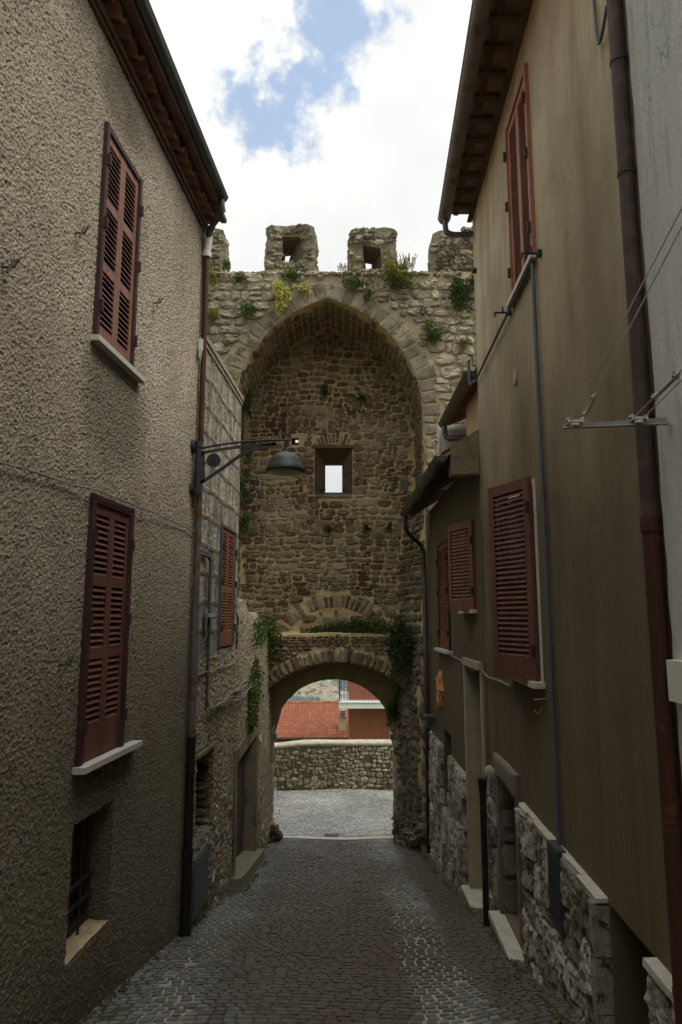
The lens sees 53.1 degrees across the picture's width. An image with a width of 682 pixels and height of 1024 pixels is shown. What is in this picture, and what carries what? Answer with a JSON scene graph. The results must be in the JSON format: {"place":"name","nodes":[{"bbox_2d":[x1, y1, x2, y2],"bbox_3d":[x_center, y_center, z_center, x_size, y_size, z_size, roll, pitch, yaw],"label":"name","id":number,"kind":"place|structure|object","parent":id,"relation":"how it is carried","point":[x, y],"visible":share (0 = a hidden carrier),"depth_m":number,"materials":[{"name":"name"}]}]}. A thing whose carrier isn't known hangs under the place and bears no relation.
{"place":"outdoors","nodes":[
{"label":"outdoors","id":0,"kind":"place"},
{"bbox_2d":[149,0,471,491],"label":"sky","id":1,"kind":"structure","parent":0,"point":[329,117],"materials":[{"name":"white"}]},
{"bbox_2d":[294,680,346,700],"bbox_3d":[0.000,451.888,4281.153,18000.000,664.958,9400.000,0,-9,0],"label":"ground","id":2,"kind":"structure","parent":0,"point":[327,697],"depth_m":1086.82,"materials":[{"name":"green plant"}]},
{"bbox_2d":[190,335,272,926],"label":"block house","id":3,"kind":"structure","parent":2,"relation":"on","point":[232,796],"depth_m":8.98,"materials":[{"name":"stone"}]},
{"bbox_2d":[191,841,208,922],"bbox_3d":[-1.526,3.999,7.427,0.045,0.600,0.662,0,-9,3],"label":"meter cabinet","id":4,"kind":"object","parent":3,"relation":"attached to","point":[200,875],"visible":0.95,"depth_m":7.36,"materials":[{"name":"metal"}]},
{"bbox_2d":[195,742,216,824],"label":"window","id":5,"kind":"structure","parent":3,"relation":"in","point":[201,757],"depth_m":8.06,"materials":[{"name":"concrete"}]},
{"bbox_2d":[201,550,211,707],"bbox_3d":[-1.556,1.330,7.732,0.046,1.775,0.452,-1,-9,6],"label":"conduit","id":6,"kind":"object","parent":3,"relation":"attached to","point":[208,557],"visible":0.87,"depth_m":7.88,"materials":[{"name":"grey metal"}]},
{"bbox_2d":[198,612,217,643],"bbox_3d":[-1.508,1.297,7.661,0.180,0.350,0.538,0,-9,0],"label":"wall lantern","id":7,"kind":"object","parent":3,"relation":"attached to","point":[209,615],"depth_m":7.80,"materials":[{"name":"grey metal"}]},
{"bbox_2d":[198,662,236,675],"bbox_3d":[-1.500,1.933,8.454,0.014,0.038,2.103,0,-9,3],"label":"wall cable","id":8,"kind":"object","parent":3,"relation":"attached to","point":[216,669],"depth_m":8.19,"materials":[{"name":"grey plastic"}]},
{"bbox_2d":[217,523,237,647],"bbox_3d":[-1.573,0.986,9.045,0.221,1.570,0.870,0,-9,3],"label":"window","id":9,"kind":"structure","parent":3,"relation":"in","point":[227,584],"depth_m":9.06,"materials":[{"name":"brown wood"}]},
{"bbox_2d":[208,680,253,712],"bbox_3d":[-1.443,2.509,9.457,0.093,0.203,3.363,0,-9,1],"label":"cable bundle","id":10,"kind":"object","parent":3,"relation":"attached to","point":[230,695],"visible":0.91,"depth_m":9.01,"materials":[{"name":"grey plastic"}]},
{"bbox_2d":[229,720,264,892],"bbox_3d":[-1.570,4.869,10.556,0.506,2.795,3.050,0,-9,0],"label":"door","id":11,"kind":"structure","parent":3,"relation":"in","point":[247,858],"depth_m":11.37,"materials":[{"name":"wood"}]},
{"bbox_2d":[245,711,258,734],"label":"ivy","id":12,"kind":"object","parent":3,"relation":"attached to","point":[253,720],"visible":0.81,"depth_m":10.67,"materials":[{"name":"green plant"}]},
{"bbox_2d":[236,615,273,648],"bbox_3d":[-1.936,2.283,12.407,1.235,0.821,3.517,0,-9,0],"label":"ivy","id":13,"kind":"object","parent":3,"relation":"attached to","point":[260,627],"visible":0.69,"depth_m":12.13,"materials":[{"name":"green plant"}]},
{"bbox_2d":[247,655,264,729],"bbox_3d":[-1.870,2.991,11.410,1.054,1.202,1.912,0,-9,0],"label":"ivy","id":14,"kind":"object","parent":3,"relation":"attached to","point":[255,678],"visible":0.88,"depth_m":11.15,"materials":[{"name":"green plant"}]},
{"bbox_2d":[274,701,347,742],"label":"tiled house","id":15,"kind":"structure","parent":2,"relation":"on","point":[303,720],"depth_m":45.10,"materials":[{"name":"orange tile"}]},
{"bbox_2d":[288,679,347,700],"bbox_3d":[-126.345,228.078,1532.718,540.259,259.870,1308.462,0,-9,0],"label":"woodland","id":16,"kind":"object","parent":2,"relation":"on","point":[299,698],"visible":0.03,"depth_m":1022.24,"materials":[{"name":"green plant"}]},
{"bbox_2d":[273,739,392,789],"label":"parapet wall","id":17,"kind":"structure","parent":2,"relation":"on","point":[315,764],"depth_m":19.12,"materials":[{"name":"stone"}]},
{"bbox_2d":[332,693,338,697],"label":"village house","id":18,"kind":"structure","parent":2,"relation":"on","point":[335,695],"depth_m":1000.45,"materials":[{"name":"white paint"}]},
{"bbox_2d":[198,225,476,853],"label":"gate tower","id":19,"kind":"structure","parent":2,"relation":"on","point":[299,567],"depth_m":14.98,"materials":[{"name":"stone"}]},
{"bbox_2d":[207,305,220,321],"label":"wall plant","id":20,"kind":"object","parent":19,"relation":"attached to","point":[211,313],"depth_m":13.97,"materials":[{"name":"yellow plant"}]},
{"bbox_2d":[208,264,219,287],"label":"wall plant","id":21,"kind":"object","parent":19,"relation":"attached to","point":[212,274],"depth_m":14.10,"materials":[{"name":"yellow plant"}]},
{"bbox_2d":[221,340,230,345],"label":"wall plant","id":22,"kind":"object","parent":19,"relation":"attached to","point":[225,342],"depth_m":13.92,"materials":[{"name":"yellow plant"}]},
{"bbox_2d":[222,259,230,270],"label":"grass tuft","id":23,"kind":"object","parent":19,"relation":"on","point":[226,264],"visible":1,"depth_m":14.66,"materials":[{"name":"green plant"}]},
{"bbox_2d":[233,272,246,282],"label":"grass tuft","id":24,"kind":"object","parent":19,"relation":"on","point":[238,277],"visible":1,"depth_m":14.13,"materials":[{"name":"green plant"}]},
{"bbox_2d":[239,510,250,537],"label":"ivy","id":25,"kind":"object","parent":19,"relation":"attached to","point":[244,520],"visible":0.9,"depth_m":14.45,"materials":[{"name":"green plant"}]},
{"bbox_2d":[240,471,250,501],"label":"ivy","id":26,"kind":"object","parent":19,"relation":"attached to","point":[245,492],"visible":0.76,"depth_m":14.45,"materials":[{"name":"green plant"}]},
{"bbox_2d":[241,434,252,465],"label":"ivy","id":27,"kind":"object","parent":19,"relation":"attached to","point":[248,454],"visible":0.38,"depth_m":14.73,"materials":[{"name":"green plant"}]},
{"bbox_2d":[242,384,252,415],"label":"ivy","id":28,"kind":"object","parent":19,"relation":"attached to","point":[246,406],"visible":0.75,"depth_m":14.83,"materials":[{"name":"green plant"}]},
{"bbox_2d":[239,300,256,321],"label":"wall plant","id":29,"kind":"object","parent":19,"relation":"attached to","point":[247,311],"depth_m":13.98,"materials":[{"name":"green plant"}]},
{"bbox_2d":[250,479,258,490],"bbox_3d":[-1.999,-0.567,14.880,0.396,0.314,0.128,-1,-9,9],"label":"floodlight","id":30,"kind":"object","parent":19,"relation":"attached to","point":[254,483],"visible":0.7,"depth_m":14.81,"materials":[{"name":"metal"}]},
{"bbox_2d":[264,616,282,665],"bbox_3d":[-1.434,2.602,13.782,0.528,1.031,0.897,0,-9,0],"label":"ivy","id":31,"kind":"object","parent":19,"relation":"attached to","point":[270,633],"visible":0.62,"depth_m":13.76,"materials":[{"name":"green plant"}]},
{"bbox_2d":[272,278,291,315],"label":"flowering shrub","id":32,"kind":"object","parent":19,"relation":"attached to","point":[281,301],"visible":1,"depth_m":13.98,"materials":[{"name":"yellow plant"}]},
{"bbox_2d":[283,265,307,280],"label":"grass tuft","id":33,"kind":"object","parent":19,"relation":"attached to","point":[290,273],"visible":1,"depth_m":14.13,"materials":[{"name":"green plant"}]},
{"bbox_2d":[293,281,311,298],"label":"flowering shrub","id":34,"kind":"object","parent":19,"relation":"attached to","point":[301,288],"visible":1,"depth_m":14.08,"materials":[{"name":"yellow plant"}]},
{"bbox_2d":[319,384,329,396],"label":"wall plant","id":35,"kind":"object","parent":19,"relation":"attached to","point":[324,391],"depth_m":15.59,"materials":[{"name":"green plant"}]},
{"bbox_2d":[324,524,332,533],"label":"wall plant","id":36,"kind":"object","parent":19,"relation":"attached to","point":[329,529],"depth_m":15.12,"materials":[{"name":"green plant"}]},
{"bbox_2d":[337,264,347,270],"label":"grass tuft","id":37,"kind":"object","parent":19,"relation":"on","point":[343,267],"visible":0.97,"depth_m":14.67,"materials":[{"name":"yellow plant"}]},
{"bbox_2d":[299,618,400,635],"bbox_3d":[0.243,2.467,14.318,2.242,0.489,0.789,0,-9,0],"label":"ivy","id":38,"kind":"object","parent":19,"relation":"attached to","point":[362,626],"visible":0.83,"depth_m":14.24,"materials":[{"name":"green plant"}]},
{"bbox_2d":[340,268,377,289],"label":"plant","id":39,"kind":"object","parent":19,"relation":"attached to","point":[358,282],"depth_m":14.14,"materials":[{"name":"green plant"}]},
{"bbox_2d":[353,394,366,402],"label":"wall plant","id":40,"kind":"object","parent":19,"relation":"attached to","point":[360,396],"depth_m":15.56,"materials":[{"name":"green plant"}]},
{"bbox_2d":[363,523,370,533],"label":"wall plant","id":41,"kind":"object","parent":19,"relation":"attached to","point":[367,528],"depth_m":15.15,"materials":[{"name":"green plant"}]},
{"bbox_2d":[363,288,377,302],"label":"plant","id":42,"kind":"object","parent":19,"relation":"attached to","point":[366,295],"depth_m":14.08,"materials":[{"name":"green plant"}]},
{"bbox_2d":[384,521,392,532],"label":"wall plant","id":43,"kind":"object","parent":19,"relation":"attached to","point":[389,525],"depth_m":15.14,"materials":[{"name":"green plant"}]},
{"bbox_2d":[385,694,397,730],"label":"ivy","id":44,"kind":"object","parent":19,"relation":"attached to","point":[391,708],"visible":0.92,"depth_m":14.39,"materials":[{"name":"green plant"}]},
{"bbox_2d":[384,612,414,686],"bbox_3d":[1.204,2.760,13.759,0.651,1.484,0.757,0,-9,0],"label":"ivy","id":45,"kind":"object","parent":19,"relation":"attached to","point":[409,644],"visible":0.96,"depth_m":13.67,"materials":[{"name":"green plant"}]},
{"bbox_2d":[381,252,417,282],"bbox_3d":[1.217,-5.082,14.161,0.769,0.703,0.373,0,-9,0],"label":"grass tuft","id":46,"kind":"object","parent":19,"relation":"attached to","point":[399,271],"visible":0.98,"depth_m":14.14,"materials":[{"name":"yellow plant"}]},
{"bbox_2d":[377,273,423,291],"bbox_3d":[1.202,-4.732,14.117,1.027,0.373,0.368,0,-9,0],"label":"plant","id":47,"kind":"object","parent":19,"relation":"attached to","point":[405,282],"depth_m":14.09,"materials":[{"name":"green plant"}]},
{"bbox_2d":[401,481,412,492],"bbox_3d":[1.496,-0.543,14.870,0.409,0.314,0.156,1,-9,-7],"label":"floodlight","id":48,"kind":"object","parent":19,"relation":"attached to","point":[404,484],"visible":0.85,"depth_m":14.81,"materials":[{"name":"metal"}]},
{"bbox_2d":[422,318,435,329],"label":"plant","id":49,"kind":"object","parent":19,"relation":"attached to","point":[429,321],"depth_m":13.97,"materials":[{"name":"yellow plant"}]},
{"bbox_2d":[424,324,446,346],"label":"plant","id":50,"kind":"object","parent":19,"relation":"attached to","point":[431,336],"depth_m":13.91,"materials":[{"name":"green plant"}]},
{"bbox_2d":[446,274,473,310],"bbox_3d":[2.515,-4.534,14.111,0.688,0.784,0.392,0,-9,0],"label":"plant","id":51,"kind":"object","parent":19,"relation":"attached to","point":[458,298],"depth_m":14.05,"materials":[{"name":"green plant"}]},
{"bbox_2d":[459,338,469,347],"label":"plant","id":52,"kind":"object","parent":19,"relation":"attached to","point":[464,342],"depth_m":13.91,"materials":[{"name":"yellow plant"}]},
{"bbox_2d":[338,680,390,738],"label":"brick house","id":53,"kind":"structure","parent":2,"relation":"on","point":[367,718],"depth_m":36.29,"materials":[{"name":"orange paint"}]},
{"bbox_2d":[400,367,489,908],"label":"house","id":54,"kind":"structure","parent":2,"relation":"on","point":[457,762],"depth_m":9.53,"materials":[{"name":"paint"}]},
{"bbox_2d":[435,670,443,709],"bbox_3d":[1.633,2.948,11.356,0.090,0.656,0.619,0,-9,0],"label":"wall ornament","id":55,"kind":"object","parent":54,"relation":"attached to","point":[439,689],"depth_m":11.23,"materials":[{"name":"ceramic"}]},
{"bbox_2d":[434,538,452,653],"bbox_3d":[1.698,1.351,10.972,0.260,1.765,1.400,0,-9,0],"label":"window","id":56,"kind":"structure","parent":54,"relation":"in","point":[444,615],"depth_m":11.02,"materials":[{"name":"wood"}]},
{"bbox_2d":[447,520,484,613],"bbox_3d":[1.638,0.738,8.917,0.440,1.160,0.950,0,-9,0],"label":"window","id":57,"kind":"structure","parent":54,"relation":"in","point":[466,603],"depth_m":8.74,"materials":[{"name":"wood"}]},
{"bbox_2d":[461,657,489,908],"bbox_3d":[1.843,3.449,8.321,0.610,3.220,1.260,0,-9,0],"label":"door","id":58,"kind":"structure","parent":54,"relation":"in","point":[473,681],"depth_m":8.80,"materials":[{"name":"stone"}]},
{"bbox_2d":[447,654,509,686],"bbox_3d":[1.635,2.005,9.115,0.050,0.152,5.362,0,-9,0],"label":"wall cable","id":59,"kind":"object","parent":54,"relation":"attached to","point":[497,680],"depth_m":7.71,"materials":[{"name":"grey plastic"}]},
{"bbox_2d":[438,0,681,1023],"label":"ochre house","id":60,"kind":"structure","parent":2,"relation":"on","point":[583,768],"depth_m":4.61,"materials":[{"name":"paint"}]},
{"bbox_2d":[493,307,511,317],"bbox_3d":[1.534,-1.888,6.457,0.189,0.098,0.060,0,-9,0],"label":"line bracket","id":61,"kind":"object","parent":60,"relation":"attached to","point":[503,312],"visible":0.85,"depth_m":6.45,"materials":[{"name":"metal"}]},
{"bbox_2d":[488,752,523,961],"bbox_3d":[1.786,3.464,6.518,0.640,2.040,1.260,0,-9,0],"label":"door","id":62,"kind":"structure","parent":60,"relation":"in","point":[507,783],"depth_m":6.87,"materials":[{"name":"stone"}]},
{"bbox_2d":[488,476,545,688],"bbox_3d":[1.582,0.625,6.020,0.504,1.700,1.190,0,-9,0],"label":"window","id":63,"kind":"structure","parent":60,"relation":"in","point":[517,659],"depth_m":5.75,"materials":[{"name":"wood"}]},
{"bbox_2d":[503,63,536,307],"bbox_3d":[1.642,-2.851,6.065,0.221,1.775,0.926,0,-9,2],"label":"window","id":64,"kind":"structure","parent":60,"relation":"in","point":[517,156],"depth_m":6.02,"materials":[{"name":"wood"}]},
{"bbox_2d":[520,246,541,258],"bbox_3d":[1.501,-2.036,5.371,0.189,0.098,0.060,0,-9,0],"label":"line bracket","id":65,"kind":"object","parent":60,"relation":"attached to","point":[538,253],"visible":0.93,"depth_m":5.36,"materials":[{"name":"metal"}]},
{"bbox_2d":[533,698,546,713],"bbox_3d":[1.549,1.509,5.302,0.121,0.135,0.109,0,-9,0],"label":"wall hook","id":66,"kind":"object","parent":60,"relation":"attached to","point":[542,705],"depth_m":5.34,"materials":[{"name":"brown metal"}]},
{"bbox_2d":[547,839,566,935],"bbox_3d":[1.524,2.633,4.805,0.072,0.540,0.262,0,-9,2],"label":"meter box","id":67,"kind":"object","parent":60,"relation":"attached to","point":[555,851],"visible":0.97,"depth_m":4.75,"materials":[{"name":"grey metal"}]},
{"bbox_2d":[625,0,681,772],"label":"grey house","id":68,"kind":"structure","parent":2,"relation":"on","point":[654,27],"depth_m":3.14,"materials":[{"name":"paint"}]},
{"bbox_2d":[562,207,681,428],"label":"clothesline","id":69,"kind":"object","parent":68,"relation":"attached to","point":[635,420],"visible":1,"depth_m":3.01,"materials":[{"name":"white plastic"}]},
{"bbox_2d":[78,788,588,1023],"bbox_3d":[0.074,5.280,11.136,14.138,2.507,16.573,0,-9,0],"label":"paving","id":70,"kind":"structure","parent":0,"point":[520,988],"depth_m":6.36,"materials":[{"name":"grey stone"}]},
{"bbox_2d":[0,0,228,1023],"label":"stucco house","id":71,"kind":"structure","parent":70,"relation":"on","point":[102,377],"depth_m":5.04,"materials":[{"name":"beige paint"}]},
{"bbox_2d":[1,258,19,273],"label":"wall hook","id":72,"kind":"object","parent":71,"relation":"attached to","point":[10,266],"depth_m":3.84,"materials":[{"name":"black metal"}]},
{"bbox_2d":[58,656,73,672],"bbox_3d":[-1.794,0.987,4.423,0.117,0.107,0.055,0,-9,0],"label":"wall hook","id":73,"kind":"object","parent":71,"relation":"attached to","point":[67,663],"depth_m":4.43,"materials":[{"name":"black metal"}]},
{"bbox_2d":[75,226,88,237],"bbox_3d":[-1.806,-1.935,4.720,0.117,0.107,0.055,0,-9,0],"label":"wall hook","id":74,"kind":"object","parent":71,"relation":"attached to","point":[82,231],"depth_m":4.72,"materials":[{"name":"black metal"}]},
{"bbox_2d":[65,813,107,964],"bbox_3d":[-1.884,2.599,4.861,0.209,0.885,0.699,-1,-9,5],"label":"window","id":75,"kind":"structure","parent":71,"relation":"in","point":[80,929],"depth_m":5.01,"materials":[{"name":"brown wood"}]},
{"bbox_2d":[0,461,194,532],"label":"wall cable","id":76,"kind":"object","parent":71,"relation":"attached to","point":[45,475],"depth_m":4.70,"materials":[{"name":"black rubber"}]},
{"bbox_2d":[72,493,142,774],"bbox_3d":[-1.804,0.892,5.257,0.249,1.930,1.080,-1,-9,5],"label":"window","id":77,"kind":"structure","parent":71,"relation":"in","point":[101,717],"depth_m":5.12,"materials":[{"name":"wood"}]},
{"bbox_2d":[89,121,145,382],"bbox_3d":[-1.827,-2.053,5.534,0.229,1.775,0.948,-1,-9,5],"label":"window","id":78,"kind":"structure","parent":71,"relation":"in","point":[121,210],"depth_m":5.52,"materials":[{"name":"wood"}]},
{"bbox_2d":[153,297,162,306],"bbox_3d":[-1.685,-1.916,6.241,0.117,0.107,0.055,0,-9,0],"label":"wall hook","id":79,"kind":"object","parent":71,"relation":"attached to","point":[158,302],"depth_m":6.25,"materials":[{"name":"black metal"}]},
{"bbox_2d":[198,339,202,359],"bbox_3d":[-1.573,-1.818,7.649,0.054,0.254,0.095,0,-9,0],"label":"junction box","id":80,"kind":"object","parent":71,"relation":"attached to","point":[200,345],"visible":1,"depth_m":7.64,"materials":[{"name":"white plastic"}]},
{"bbox_2d":[198,231,204,427],"bbox_3d":[-1.580,-1.125,7.629,0.042,4.350,0.056,0,-9,0],"label":"riser cable","id":81,"kind":"object","parent":71,"relation":"attached to","point":[202,301],"visible":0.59,"depth_m":7.84,"materials":[{"name":"black rubber"}]},
{"bbox_2d":[189,439,304,495],"bbox_3d":[-1.004,-0.486,7.380,1.232,0.630,0.428,0,-9,0],"label":"street lamp","id":82,"kind":"object","parent":71,"relation":"attached to","point":[285,462],"visible":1,"depth_m":7.36,"materials":[{"name":"metal"}]},
{"bbox_2d":[79,842,570,1023],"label":"moss","id":83,"kind":"object","parent":70,"relation":"on","point":[546,1001],"visible":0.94,"depth_m":5.79,"materials":[{"name":"green plant"}]},
{"bbox_2d":[324,834,338,836],"bbox_3d":[-0.205,7.060,14.888,0.310,0.022,0.180,0,-9,0],"label":"drain grate","id":84,"kind":"object","parent":70,"relation":"on","point":[335,835],"visible":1,"depth_m":14.87,"materials":[{"name":"metal"}]},
{"bbox_2d":[283,836,393,840],"bbox_3d":[-0.145,7.008,14.640,2.942,0.114,0.250,0,-9,0],"label":"threshold","id":85,"kind":"object","parent":70,"relation":"on","point":[344,838],"visible":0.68,"depth_m":14.60,"materials":[{"name":"stone"}]},
{"bbox_2d":[478,778,489,926],"bbox_3d":[1.525,3.632,7.251,0.104,1.528,0.099,0,-9,0],"label":"standpipe","id":86,"kind":"object","parent":70,"relation":"on","point":[482,784],"visible":0.83,"depth_m":7.23,"materials":[{"name":"black metal"}]}
]}

